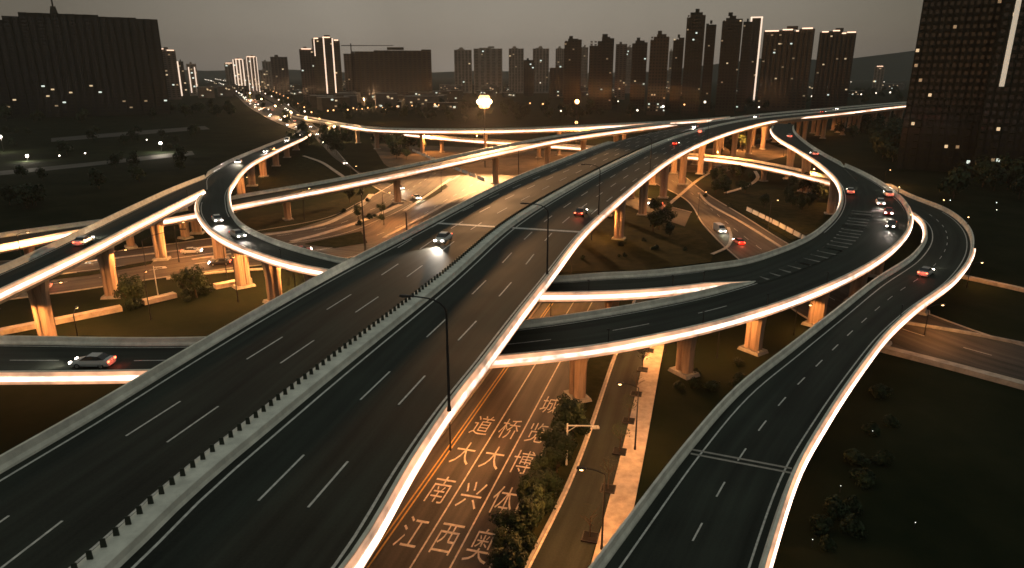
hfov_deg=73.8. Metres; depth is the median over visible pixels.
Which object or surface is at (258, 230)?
kerb
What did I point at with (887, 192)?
car
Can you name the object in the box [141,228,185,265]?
bent lamp
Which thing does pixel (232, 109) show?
tree
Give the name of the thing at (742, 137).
tree
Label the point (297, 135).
tree
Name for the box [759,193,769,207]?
tree
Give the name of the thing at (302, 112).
tree
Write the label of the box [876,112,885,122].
tree
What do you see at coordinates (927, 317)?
street lamp
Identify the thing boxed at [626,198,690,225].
slip road
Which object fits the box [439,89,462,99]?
city block
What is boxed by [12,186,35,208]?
tree
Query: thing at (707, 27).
window
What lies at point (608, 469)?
young tree
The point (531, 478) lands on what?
tree
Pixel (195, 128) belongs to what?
tree
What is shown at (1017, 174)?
tree
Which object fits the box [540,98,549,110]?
tree
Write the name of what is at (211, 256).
kerb
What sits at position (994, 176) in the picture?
tree
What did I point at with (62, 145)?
tree
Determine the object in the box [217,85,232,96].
city block
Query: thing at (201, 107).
tree
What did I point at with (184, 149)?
tree
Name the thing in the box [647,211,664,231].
tree
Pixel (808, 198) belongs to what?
tree
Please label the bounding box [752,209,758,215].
barrier block
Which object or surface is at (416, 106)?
tree
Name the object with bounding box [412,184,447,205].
traffic island
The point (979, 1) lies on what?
window
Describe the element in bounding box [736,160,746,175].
tree
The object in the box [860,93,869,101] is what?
tree
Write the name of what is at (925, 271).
car
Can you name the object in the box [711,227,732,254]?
kerb
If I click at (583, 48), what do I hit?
window
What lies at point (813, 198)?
tree
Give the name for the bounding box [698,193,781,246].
kerb
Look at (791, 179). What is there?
tree
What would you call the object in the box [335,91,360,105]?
city block
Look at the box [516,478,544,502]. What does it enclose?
tree
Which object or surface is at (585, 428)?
bush
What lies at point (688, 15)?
window
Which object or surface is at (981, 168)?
tree
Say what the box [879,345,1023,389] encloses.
road parapet
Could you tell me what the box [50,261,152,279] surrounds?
traffic island
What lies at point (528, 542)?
bush
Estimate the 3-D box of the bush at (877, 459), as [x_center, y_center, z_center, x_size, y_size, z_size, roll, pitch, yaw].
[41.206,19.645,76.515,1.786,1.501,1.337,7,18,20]
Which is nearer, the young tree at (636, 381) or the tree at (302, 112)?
the young tree at (636, 381)
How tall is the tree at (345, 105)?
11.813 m
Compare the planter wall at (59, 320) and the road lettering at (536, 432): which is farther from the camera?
the planter wall at (59, 320)
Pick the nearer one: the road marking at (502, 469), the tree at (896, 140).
the road marking at (502, 469)
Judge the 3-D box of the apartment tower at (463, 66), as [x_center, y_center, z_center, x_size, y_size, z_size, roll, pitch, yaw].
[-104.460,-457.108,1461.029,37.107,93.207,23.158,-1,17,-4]
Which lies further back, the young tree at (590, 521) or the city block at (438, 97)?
the city block at (438, 97)
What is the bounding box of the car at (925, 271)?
[917,266,933,276]
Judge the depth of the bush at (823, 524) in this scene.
64.91 m
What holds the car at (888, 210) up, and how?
on the curved ramp at (861, 248)
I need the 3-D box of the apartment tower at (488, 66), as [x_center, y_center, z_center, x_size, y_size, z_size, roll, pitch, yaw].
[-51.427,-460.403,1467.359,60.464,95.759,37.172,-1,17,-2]
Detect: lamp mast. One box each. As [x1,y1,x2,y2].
[361,193,365,250]
[474,95,494,167]
[575,100,579,131]
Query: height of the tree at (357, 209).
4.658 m
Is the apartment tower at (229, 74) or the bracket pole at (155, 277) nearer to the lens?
the bracket pole at (155, 277)
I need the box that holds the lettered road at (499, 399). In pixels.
[364,301,604,567]
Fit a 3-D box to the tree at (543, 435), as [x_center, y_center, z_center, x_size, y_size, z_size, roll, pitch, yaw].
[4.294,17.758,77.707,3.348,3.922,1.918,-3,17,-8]
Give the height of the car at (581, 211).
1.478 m
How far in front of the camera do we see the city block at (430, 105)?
811.04 m
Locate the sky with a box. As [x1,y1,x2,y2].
[0,0,922,72]
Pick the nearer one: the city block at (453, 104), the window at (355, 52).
the city block at (453, 104)
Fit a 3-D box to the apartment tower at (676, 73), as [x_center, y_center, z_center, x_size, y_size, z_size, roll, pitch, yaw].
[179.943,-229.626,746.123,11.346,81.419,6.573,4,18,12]
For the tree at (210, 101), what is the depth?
802.33 m
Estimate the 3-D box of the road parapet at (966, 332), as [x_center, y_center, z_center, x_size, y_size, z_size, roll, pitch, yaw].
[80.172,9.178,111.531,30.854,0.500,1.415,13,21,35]
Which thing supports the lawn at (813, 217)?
on the ground at (950, 482)
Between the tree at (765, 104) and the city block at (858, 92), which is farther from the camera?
the city block at (858, 92)
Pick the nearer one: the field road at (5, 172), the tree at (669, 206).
the tree at (669, 206)
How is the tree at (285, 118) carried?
on the ground at (950, 482)
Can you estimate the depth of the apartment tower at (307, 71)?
964.25 m
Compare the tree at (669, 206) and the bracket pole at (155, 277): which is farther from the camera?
the tree at (669, 206)
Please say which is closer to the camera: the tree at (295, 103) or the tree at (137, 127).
the tree at (137, 127)
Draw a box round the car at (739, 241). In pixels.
[733,238,744,244]
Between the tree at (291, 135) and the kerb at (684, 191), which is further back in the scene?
the tree at (291, 135)
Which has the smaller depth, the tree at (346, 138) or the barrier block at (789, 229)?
the barrier block at (789, 229)
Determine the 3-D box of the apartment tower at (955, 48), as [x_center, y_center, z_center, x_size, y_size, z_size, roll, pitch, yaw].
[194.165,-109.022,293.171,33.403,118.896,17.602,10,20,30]
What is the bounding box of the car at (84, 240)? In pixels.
[72,235,93,245]
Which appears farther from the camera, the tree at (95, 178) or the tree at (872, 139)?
the tree at (872, 139)
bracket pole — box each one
[153,266,166,294]
[565,423,598,464]
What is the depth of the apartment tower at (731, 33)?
695.89 m
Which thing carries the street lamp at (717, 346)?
on the ground at (950, 482)
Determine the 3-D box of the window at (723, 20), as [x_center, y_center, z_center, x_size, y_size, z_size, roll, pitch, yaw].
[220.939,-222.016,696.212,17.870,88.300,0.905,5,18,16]
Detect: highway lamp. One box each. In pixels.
[399,294,451,411]
[520,202,548,273]
[580,164,600,214]
[638,136,651,171]
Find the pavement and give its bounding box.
[591,298,663,562]
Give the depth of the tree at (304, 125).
486.49 m
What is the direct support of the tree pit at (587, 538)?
on the pavement
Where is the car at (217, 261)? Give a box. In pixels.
[208,258,230,265]
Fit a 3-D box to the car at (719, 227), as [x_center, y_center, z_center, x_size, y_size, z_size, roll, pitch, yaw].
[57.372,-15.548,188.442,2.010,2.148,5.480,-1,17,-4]
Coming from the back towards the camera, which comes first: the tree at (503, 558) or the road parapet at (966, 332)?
the road parapet at (966, 332)
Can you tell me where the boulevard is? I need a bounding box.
[207,81,318,129]
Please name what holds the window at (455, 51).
in the apartment tower at (463, 66)
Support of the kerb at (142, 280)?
on the avenue
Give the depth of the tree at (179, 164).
304.86 m
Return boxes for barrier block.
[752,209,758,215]
[772,219,778,225]
[779,222,785,229]
[786,226,793,233]
[793,230,800,237]
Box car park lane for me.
[51,126,208,141]
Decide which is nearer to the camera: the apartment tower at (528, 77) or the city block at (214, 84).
the apartment tower at (528, 77)
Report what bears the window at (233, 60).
in the apartment tower at (239, 72)
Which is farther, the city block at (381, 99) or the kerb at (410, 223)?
the city block at (381, 99)
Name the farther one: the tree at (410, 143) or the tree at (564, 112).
the tree at (564, 112)
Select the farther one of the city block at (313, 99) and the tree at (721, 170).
the city block at (313, 99)
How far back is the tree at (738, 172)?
276.67 m
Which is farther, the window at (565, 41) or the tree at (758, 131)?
the window at (565, 41)
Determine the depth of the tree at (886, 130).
429.33 m
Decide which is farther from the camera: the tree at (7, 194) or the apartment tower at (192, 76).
the apartment tower at (192, 76)
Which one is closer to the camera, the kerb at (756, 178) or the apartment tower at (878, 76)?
the kerb at (756, 178)
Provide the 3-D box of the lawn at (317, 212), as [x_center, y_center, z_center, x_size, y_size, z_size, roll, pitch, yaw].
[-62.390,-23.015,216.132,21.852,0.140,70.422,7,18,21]
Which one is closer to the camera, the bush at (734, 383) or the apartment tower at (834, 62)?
the bush at (734, 383)
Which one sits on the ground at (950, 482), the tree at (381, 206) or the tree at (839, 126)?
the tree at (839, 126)
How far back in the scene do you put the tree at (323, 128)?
476.90 m
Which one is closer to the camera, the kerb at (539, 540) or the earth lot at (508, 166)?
the kerb at (539, 540)
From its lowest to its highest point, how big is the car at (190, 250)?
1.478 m
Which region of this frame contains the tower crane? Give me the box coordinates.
[341,43,392,90]
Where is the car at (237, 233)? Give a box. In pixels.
[229,229,245,238]
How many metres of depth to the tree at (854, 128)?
457.34 m
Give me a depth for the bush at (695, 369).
99.25 m
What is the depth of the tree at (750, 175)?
276.14 m
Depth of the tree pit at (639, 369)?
100.62 m
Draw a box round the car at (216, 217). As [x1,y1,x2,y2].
[211,214,222,222]
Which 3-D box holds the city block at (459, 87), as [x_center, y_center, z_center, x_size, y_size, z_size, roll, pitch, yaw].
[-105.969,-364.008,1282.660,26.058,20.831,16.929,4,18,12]
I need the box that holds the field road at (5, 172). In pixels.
[0,151,193,174]
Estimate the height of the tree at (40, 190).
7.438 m
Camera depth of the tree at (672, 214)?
192.47 m
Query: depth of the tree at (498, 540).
60.99 m
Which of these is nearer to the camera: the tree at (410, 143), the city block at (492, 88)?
the tree at (410, 143)
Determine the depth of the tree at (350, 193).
228.74 m
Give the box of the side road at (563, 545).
[530,298,657,567]
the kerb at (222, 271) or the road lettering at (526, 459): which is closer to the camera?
the road lettering at (526, 459)
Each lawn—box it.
[246,194,362,232]
[258,154,340,190]
[560,210,713,271]
[717,189,831,239]
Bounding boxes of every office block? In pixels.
[0,0,170,118]
[354,47,431,101]
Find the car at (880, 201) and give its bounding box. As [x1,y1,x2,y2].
[875,198,884,205]
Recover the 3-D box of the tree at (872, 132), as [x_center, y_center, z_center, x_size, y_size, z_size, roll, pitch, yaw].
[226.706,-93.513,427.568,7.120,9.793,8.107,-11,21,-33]
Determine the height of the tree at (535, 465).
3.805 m
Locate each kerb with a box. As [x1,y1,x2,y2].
[0,184,392,261]
[10,256,353,299]
[86,246,212,261]
[166,268,281,279]
[192,245,296,259]
[264,194,373,235]
[277,99,414,203]
[290,204,402,241]
[304,156,343,176]
[382,191,476,237]
[403,179,450,210]
[435,303,540,444]
[524,300,634,567]
[657,184,807,318]
[664,172,709,206]
[670,166,1023,346]
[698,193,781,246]
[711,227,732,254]
[724,171,759,192]
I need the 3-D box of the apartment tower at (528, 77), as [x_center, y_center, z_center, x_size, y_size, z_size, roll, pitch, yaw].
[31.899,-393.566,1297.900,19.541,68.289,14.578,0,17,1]
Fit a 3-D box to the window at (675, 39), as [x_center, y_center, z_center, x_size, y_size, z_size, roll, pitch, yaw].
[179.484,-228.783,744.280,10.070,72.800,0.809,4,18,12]
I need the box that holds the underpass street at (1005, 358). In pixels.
[655,167,1023,380]
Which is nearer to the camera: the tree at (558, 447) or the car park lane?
the tree at (558, 447)
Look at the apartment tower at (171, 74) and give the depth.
1106.95 m
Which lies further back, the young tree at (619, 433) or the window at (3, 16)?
the window at (3, 16)
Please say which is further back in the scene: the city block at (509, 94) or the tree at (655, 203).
the city block at (509, 94)
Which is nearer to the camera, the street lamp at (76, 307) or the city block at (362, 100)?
the street lamp at (76, 307)
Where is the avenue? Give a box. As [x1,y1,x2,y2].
[0,173,507,297]
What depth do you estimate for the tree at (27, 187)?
222.83 m
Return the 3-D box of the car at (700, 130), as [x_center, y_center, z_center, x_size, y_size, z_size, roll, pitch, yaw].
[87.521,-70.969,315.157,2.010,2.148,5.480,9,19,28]
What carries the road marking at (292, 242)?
on the avenue
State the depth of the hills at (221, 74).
6089.41 m
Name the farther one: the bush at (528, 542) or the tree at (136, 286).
the tree at (136, 286)
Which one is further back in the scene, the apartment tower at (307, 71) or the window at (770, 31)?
the apartment tower at (307, 71)
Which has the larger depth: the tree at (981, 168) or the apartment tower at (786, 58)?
the apartment tower at (786, 58)
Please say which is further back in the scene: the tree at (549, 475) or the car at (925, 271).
the car at (925, 271)
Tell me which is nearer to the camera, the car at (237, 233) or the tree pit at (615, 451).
the tree pit at (615, 451)
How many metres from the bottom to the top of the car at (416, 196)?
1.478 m
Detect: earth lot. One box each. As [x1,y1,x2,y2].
[371,143,576,178]
[670,143,795,172]
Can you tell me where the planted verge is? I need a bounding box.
[518,300,632,567]
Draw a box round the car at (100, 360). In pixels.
[68,352,115,368]
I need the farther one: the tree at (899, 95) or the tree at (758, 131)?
the tree at (899, 95)
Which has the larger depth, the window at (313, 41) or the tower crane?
the tower crane
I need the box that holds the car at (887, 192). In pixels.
[883,190,893,196]
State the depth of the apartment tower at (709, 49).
741.93 m
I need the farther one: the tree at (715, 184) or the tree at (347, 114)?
the tree at (347, 114)
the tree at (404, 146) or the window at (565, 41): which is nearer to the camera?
the tree at (404, 146)
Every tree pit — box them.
[581,530,598,543]
[600,483,615,493]
[612,447,626,455]
[622,417,634,424]
[630,390,641,396]
[637,367,647,371]
[644,348,653,352]
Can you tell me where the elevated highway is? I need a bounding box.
[0,101,906,567]
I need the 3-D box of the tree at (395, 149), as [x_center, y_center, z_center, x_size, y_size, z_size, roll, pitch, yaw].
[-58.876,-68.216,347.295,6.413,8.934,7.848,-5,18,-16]
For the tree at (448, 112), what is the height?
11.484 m
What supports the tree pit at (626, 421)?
on the pavement
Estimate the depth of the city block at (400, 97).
1003.47 m
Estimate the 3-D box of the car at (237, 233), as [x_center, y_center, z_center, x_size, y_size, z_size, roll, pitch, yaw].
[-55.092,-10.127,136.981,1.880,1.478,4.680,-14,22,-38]
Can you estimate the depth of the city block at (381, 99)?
811.91 m
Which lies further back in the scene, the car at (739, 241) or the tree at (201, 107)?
the tree at (201, 107)
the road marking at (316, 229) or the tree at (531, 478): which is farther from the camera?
the road marking at (316, 229)
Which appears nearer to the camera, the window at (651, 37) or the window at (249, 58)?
the window at (651, 37)
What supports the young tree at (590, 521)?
on the tree pit at (587, 538)
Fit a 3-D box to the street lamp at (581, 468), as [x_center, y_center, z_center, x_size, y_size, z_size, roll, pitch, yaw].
[7.064,20.379,61.722,2.701,8.560,0.440,2,17,8]
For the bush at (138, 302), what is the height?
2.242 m
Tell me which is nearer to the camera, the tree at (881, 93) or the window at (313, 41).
the window at (313, 41)
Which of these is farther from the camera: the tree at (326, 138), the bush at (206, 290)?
the tree at (326, 138)
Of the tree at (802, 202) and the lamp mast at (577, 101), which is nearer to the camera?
the tree at (802, 202)
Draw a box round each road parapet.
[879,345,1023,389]
[906,321,1023,344]
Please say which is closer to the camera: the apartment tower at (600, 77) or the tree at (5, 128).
the tree at (5, 128)
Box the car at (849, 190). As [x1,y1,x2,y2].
[846,187,854,193]
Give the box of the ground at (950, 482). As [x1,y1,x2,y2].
[0,78,1023,567]
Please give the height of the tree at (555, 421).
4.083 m
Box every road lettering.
[393,516,428,547]
[423,477,455,502]
[428,522,464,555]
[449,442,475,464]
[455,482,486,508]
[462,529,494,563]
[469,416,494,434]
[478,447,503,469]
[489,486,516,512]
[498,419,521,438]
[510,450,535,473]
[524,423,548,442]
[540,396,559,412]
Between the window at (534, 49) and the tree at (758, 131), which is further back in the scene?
the window at (534, 49)
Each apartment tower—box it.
[162,47,181,99]
[177,59,187,95]
[186,62,198,95]
[224,62,234,84]
[232,58,247,85]
[245,55,260,94]
[260,69,272,92]
[262,60,272,87]
[270,55,290,96]
[299,47,315,103]
[312,35,342,94]
[343,51,356,91]
[454,47,471,92]
[474,46,501,92]
[509,46,523,92]
[524,58,533,95]
[533,46,548,92]
[549,66,563,97]
[555,46,563,91]
[563,36,581,106]
[581,45,587,86]
[588,34,613,109]
[614,42,626,99]
[625,45,631,92]
[629,38,647,109]
[646,31,668,114]
[667,49,672,85]
[669,34,683,112]
[680,9,705,115]
[699,20,716,112]
[715,12,742,114]
[735,19,752,110]
[745,16,762,100]
[756,26,814,110]
[810,28,856,108]
[872,65,884,91]
[896,0,1004,172]
[971,0,1023,180]
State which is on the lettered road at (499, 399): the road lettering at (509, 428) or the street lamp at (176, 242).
the road lettering at (509, 428)
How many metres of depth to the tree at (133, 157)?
307.86 m
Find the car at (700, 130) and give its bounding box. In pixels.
[698,128,704,132]
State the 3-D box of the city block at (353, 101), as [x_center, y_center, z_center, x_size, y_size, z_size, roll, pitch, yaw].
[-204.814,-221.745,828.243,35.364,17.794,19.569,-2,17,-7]
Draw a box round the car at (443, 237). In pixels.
[434,231,452,243]
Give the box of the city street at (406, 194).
[258,93,413,201]
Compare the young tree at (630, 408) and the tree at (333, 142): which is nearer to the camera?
the young tree at (630, 408)
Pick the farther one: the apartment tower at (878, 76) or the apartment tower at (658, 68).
the apartment tower at (878, 76)
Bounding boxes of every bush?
[124,296,139,310]
[133,298,144,307]
[179,289,187,296]
[181,293,190,301]
[185,287,197,294]
[194,283,212,294]
[364,213,372,218]
[520,527,536,551]
[542,492,558,513]
[543,470,564,492]
[563,447,572,462]
[576,417,591,435]
[673,380,684,389]
[689,376,700,388]
[693,367,701,373]
[702,380,719,390]
[728,378,739,387]
[732,374,743,381]
[733,356,745,366]
[734,371,747,377]
[809,514,833,536]
[820,534,836,551]
[822,494,853,520]
[838,513,867,538]
[843,448,870,466]
[843,494,863,515]
[848,468,875,489]
[860,421,880,437]
[868,383,893,398]
[870,449,894,465]
[871,454,883,464]
[882,413,901,427]
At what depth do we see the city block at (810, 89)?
1354.11 m
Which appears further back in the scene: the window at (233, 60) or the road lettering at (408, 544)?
the window at (233, 60)
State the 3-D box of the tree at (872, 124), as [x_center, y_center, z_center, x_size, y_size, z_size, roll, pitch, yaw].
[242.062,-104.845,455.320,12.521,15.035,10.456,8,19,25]
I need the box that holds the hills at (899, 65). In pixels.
[613,51,914,79]
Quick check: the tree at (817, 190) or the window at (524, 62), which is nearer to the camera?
the tree at (817, 190)
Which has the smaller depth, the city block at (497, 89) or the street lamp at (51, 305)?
the street lamp at (51, 305)
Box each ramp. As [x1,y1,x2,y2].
[0,120,697,254]
[0,163,912,402]
[0,175,206,335]
[195,123,855,307]
[292,114,729,154]
[366,128,829,192]
[588,184,975,567]
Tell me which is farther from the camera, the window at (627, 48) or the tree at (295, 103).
the window at (627, 48)
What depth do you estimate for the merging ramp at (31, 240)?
214.59 m
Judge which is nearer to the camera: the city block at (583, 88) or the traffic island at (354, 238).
the traffic island at (354, 238)
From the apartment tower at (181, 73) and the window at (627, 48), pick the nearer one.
the apartment tower at (181, 73)
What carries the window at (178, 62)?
in the apartment tower at (181, 73)
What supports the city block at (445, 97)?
on the ground at (950, 482)
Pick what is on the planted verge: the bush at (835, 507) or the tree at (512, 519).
the tree at (512, 519)
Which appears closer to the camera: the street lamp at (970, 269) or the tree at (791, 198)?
the street lamp at (970, 269)
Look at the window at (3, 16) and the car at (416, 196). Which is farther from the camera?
the window at (3, 16)
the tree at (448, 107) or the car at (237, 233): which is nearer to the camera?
the car at (237, 233)
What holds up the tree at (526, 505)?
on the planted verge
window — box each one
[0,16,168,113]
[162,52,179,96]
[178,62,186,93]
[187,65,197,93]
[225,64,233,84]
[233,60,246,83]
[247,58,258,90]
[260,71,271,89]
[271,58,289,94]
[300,51,315,100]
[313,41,341,94]
[344,54,356,90]
[355,52,430,99]
[455,51,470,89]
[475,49,500,89]
[509,49,522,89]
[524,62,532,93]
[534,49,547,89]
[550,70,562,95]
[556,49,563,89]
[564,41,580,103]
[581,48,587,86]
[589,41,612,105]
[615,46,625,96]
[625,48,631,89]
[630,44,646,105]
[647,37,668,110]
[670,39,683,108]
[681,15,704,111]
[700,27,715,108]
[716,20,741,110]
[736,25,751,107]
[745,18,760,98]
[757,31,813,107]
[812,32,855,106]
[873,68,883,89]
[898,0,1001,163]
[975,3,1023,160]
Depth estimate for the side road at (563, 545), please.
73.34 m
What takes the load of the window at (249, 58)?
in the apartment tower at (252, 74)
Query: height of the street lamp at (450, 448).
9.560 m
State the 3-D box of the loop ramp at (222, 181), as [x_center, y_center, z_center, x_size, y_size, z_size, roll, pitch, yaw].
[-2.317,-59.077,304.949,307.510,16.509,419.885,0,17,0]
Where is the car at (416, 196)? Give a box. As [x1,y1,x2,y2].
[412,194,420,199]
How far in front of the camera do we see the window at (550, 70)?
1164.47 m
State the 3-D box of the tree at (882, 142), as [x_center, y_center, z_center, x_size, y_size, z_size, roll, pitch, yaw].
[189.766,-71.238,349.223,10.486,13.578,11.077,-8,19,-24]
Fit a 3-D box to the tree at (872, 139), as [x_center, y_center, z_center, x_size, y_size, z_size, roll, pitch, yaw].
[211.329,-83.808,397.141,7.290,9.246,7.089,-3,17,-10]
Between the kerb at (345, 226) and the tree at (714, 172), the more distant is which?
the tree at (714, 172)
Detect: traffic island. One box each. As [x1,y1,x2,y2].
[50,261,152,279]
[306,231,366,247]
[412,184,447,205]
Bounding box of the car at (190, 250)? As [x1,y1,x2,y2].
[180,247,202,253]
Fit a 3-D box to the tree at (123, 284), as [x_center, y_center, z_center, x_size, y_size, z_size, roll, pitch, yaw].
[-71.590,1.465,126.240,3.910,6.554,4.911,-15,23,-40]
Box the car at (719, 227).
[713,222,725,232]
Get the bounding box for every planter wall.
[0,305,122,335]
[142,292,176,304]
[213,277,251,288]
[961,275,1023,291]
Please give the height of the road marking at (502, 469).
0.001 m
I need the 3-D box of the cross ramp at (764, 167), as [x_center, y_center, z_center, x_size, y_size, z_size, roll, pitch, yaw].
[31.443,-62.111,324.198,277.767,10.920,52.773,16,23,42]
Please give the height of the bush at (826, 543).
1.635 m
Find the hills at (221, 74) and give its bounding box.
[184,70,648,77]
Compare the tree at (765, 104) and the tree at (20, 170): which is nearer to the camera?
the tree at (20, 170)
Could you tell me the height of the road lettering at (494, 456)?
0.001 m
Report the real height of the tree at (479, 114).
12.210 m
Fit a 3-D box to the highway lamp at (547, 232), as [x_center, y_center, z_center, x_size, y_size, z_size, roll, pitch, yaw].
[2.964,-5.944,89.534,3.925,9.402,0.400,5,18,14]
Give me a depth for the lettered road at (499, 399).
75.75 m
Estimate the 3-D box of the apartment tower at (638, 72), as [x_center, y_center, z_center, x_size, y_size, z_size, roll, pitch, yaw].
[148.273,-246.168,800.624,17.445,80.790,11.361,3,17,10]
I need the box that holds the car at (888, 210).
[884,207,892,215]
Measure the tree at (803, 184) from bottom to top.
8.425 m
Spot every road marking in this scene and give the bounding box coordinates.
[52,177,484,283]
[67,175,459,272]
[367,303,552,567]
[372,303,550,554]
[409,302,573,567]
[449,302,591,567]
[528,300,635,567]
[679,185,989,354]
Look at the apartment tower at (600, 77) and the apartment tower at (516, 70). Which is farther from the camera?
the apartment tower at (516, 70)
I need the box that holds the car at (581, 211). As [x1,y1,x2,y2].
[574,207,587,216]
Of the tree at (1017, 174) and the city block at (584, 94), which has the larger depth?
the city block at (584, 94)
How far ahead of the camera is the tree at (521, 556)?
58.54 m
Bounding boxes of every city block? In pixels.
[197,86,214,97]
[208,81,218,87]
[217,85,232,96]
[224,84,238,94]
[238,85,248,92]
[290,84,300,90]
[310,93,332,107]
[317,95,349,110]
[327,94,358,108]
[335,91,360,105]
[361,96,365,105]
[375,91,397,109]
[397,93,403,100]
[404,94,436,109]
[408,90,433,95]
[413,94,443,101]
[427,102,437,109]
[432,89,449,100]
[437,93,446,101]
[438,100,457,109]
[439,84,454,89]
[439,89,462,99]
[448,85,463,95]
[476,89,491,96]
[481,85,495,95]
[494,85,499,93]
[502,91,515,96]
[580,86,587,95]
[581,92,587,96]
[807,84,812,94]
[848,89,863,96]
[882,82,888,88]
[887,83,904,89]
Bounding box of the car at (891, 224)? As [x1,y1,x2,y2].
[885,220,896,228]
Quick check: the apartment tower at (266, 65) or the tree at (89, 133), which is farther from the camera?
the apartment tower at (266, 65)
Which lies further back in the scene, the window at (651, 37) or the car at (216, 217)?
the window at (651, 37)
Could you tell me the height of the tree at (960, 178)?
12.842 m
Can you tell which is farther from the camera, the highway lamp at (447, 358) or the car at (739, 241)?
the car at (739, 241)
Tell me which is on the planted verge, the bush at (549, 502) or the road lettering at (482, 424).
the bush at (549, 502)
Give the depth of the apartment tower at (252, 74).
1367.40 m
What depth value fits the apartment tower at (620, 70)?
1103.09 m
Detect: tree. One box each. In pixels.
[0,185,16,203]
[1,125,10,133]
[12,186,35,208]
[13,165,28,176]
[21,183,39,205]
[26,184,45,205]
[35,167,48,180]
[56,139,72,153]
[85,129,98,140]
[88,168,106,188]
[107,153,120,167]
[112,273,136,300]
[125,150,139,166]
[126,128,134,138]
[126,274,144,299]
[127,163,146,181]
[133,124,141,133]
[156,129,167,136]
[169,101,177,109]
[170,272,188,289]
[172,146,186,161]
[174,145,187,152]
[174,158,184,168]
[178,102,193,116]
[179,264,208,297]
[190,124,198,134]
[197,101,205,111]
[206,98,213,107]
[210,104,222,115]
[222,99,231,112]
[226,103,235,116]
[280,113,290,123]
[285,130,295,138]
[292,98,299,107]
[293,131,304,147]
[300,108,307,115]
[300,120,308,130]
[302,133,313,145]
[305,101,311,108]
[305,129,313,138]
[318,123,326,133]
[318,131,336,147]
[328,124,340,138]
[328,136,345,154]
[339,127,348,136]
[340,103,350,111]
[341,132,351,141]
[343,189,355,201]
[344,109,351,119]
[352,204,361,218]
[365,102,372,108]
[370,133,384,142]
[376,203,385,212]
[380,107,387,114]
[384,133,403,145]
[385,101,394,110]
[390,141,402,158]
[391,129,408,147]
[400,103,408,118]
[400,143,408,153]
[401,138,416,148]
[401,149,410,159]
[409,102,420,111]
[425,108,436,119]
[443,105,450,111]
[444,109,454,120]
[475,110,483,120]
[486,545,516,567]
[488,508,527,535]
[491,524,522,551]
[508,537,528,567]
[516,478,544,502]
[517,471,547,495]
[518,491,541,529]
[524,467,557,491]
[527,456,546,473]
[531,484,544,526]
[536,425,562,442]
[536,447,557,470]
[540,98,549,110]
[541,438,566,471]
[543,426,578,466]
[550,417,570,440]
[552,392,585,428]
[557,398,585,439]
[558,102,567,108]
[559,105,569,117]
[568,98,579,110]
[571,106,584,118]
[580,503,601,536]
[586,97,595,108]
[600,456,616,488]
[611,96,618,108]
[611,421,630,451]
[621,394,636,420]
[625,102,635,113]
[632,370,643,393]
[637,349,649,369]
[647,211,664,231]
[649,198,662,210]
[654,207,671,229]
[661,222,674,236]
[664,201,672,209]
[664,208,677,221]
[665,101,669,110]
[709,167,719,180]
[711,178,722,193]
[718,167,726,174]
[718,173,726,189]
[721,176,731,192]
[721,182,731,191]
[724,134,740,148]
[725,143,731,153]
[728,160,737,176]
[735,164,742,179]
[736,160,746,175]
[739,134,746,148]
[740,180,751,191]
[745,98,753,104]
[747,171,753,178]
[756,128,761,137]
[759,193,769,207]
[762,99,769,109]
[782,185,793,198]
[785,190,798,205]
[787,174,798,187]
[790,183,798,191]
[796,171,812,192]
[797,197,806,212]
[798,193,810,204]
[806,192,815,207]
[810,181,828,201]
[834,122,847,134]
[848,122,859,135]
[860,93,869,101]
[860,114,870,130]
[864,115,884,133]
[868,127,878,139]
[868,133,880,145]
[873,131,892,157]
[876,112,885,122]
[878,90,885,96]
[880,125,895,137]
[884,144,898,161]
[889,131,901,157]
[896,91,903,101]
[937,161,973,197]
[972,155,993,186]
[972,156,998,173]
[984,164,1007,190]
[997,153,1016,182]
[999,156,1023,189]
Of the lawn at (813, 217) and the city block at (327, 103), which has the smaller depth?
the lawn at (813, 217)
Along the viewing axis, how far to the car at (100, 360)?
79.35 m
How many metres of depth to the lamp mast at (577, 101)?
451.96 m
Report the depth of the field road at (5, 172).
326.80 m
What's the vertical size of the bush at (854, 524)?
2.185 m
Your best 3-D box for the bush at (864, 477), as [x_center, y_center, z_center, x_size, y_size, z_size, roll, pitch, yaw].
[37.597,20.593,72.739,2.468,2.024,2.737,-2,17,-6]
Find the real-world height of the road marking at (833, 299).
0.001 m
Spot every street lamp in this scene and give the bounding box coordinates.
[49,281,63,329]
[73,306,77,335]
[113,248,127,281]
[144,270,151,319]
[173,221,184,261]
[232,256,238,301]
[449,423,451,450]
[576,466,605,549]
[616,382,638,449]
[716,331,719,358]
[793,304,812,334]
[923,304,945,334]
[966,261,984,287]
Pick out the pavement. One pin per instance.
(621, 503)
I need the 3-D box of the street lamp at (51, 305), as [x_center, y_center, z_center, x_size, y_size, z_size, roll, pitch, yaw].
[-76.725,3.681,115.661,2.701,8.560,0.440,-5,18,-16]

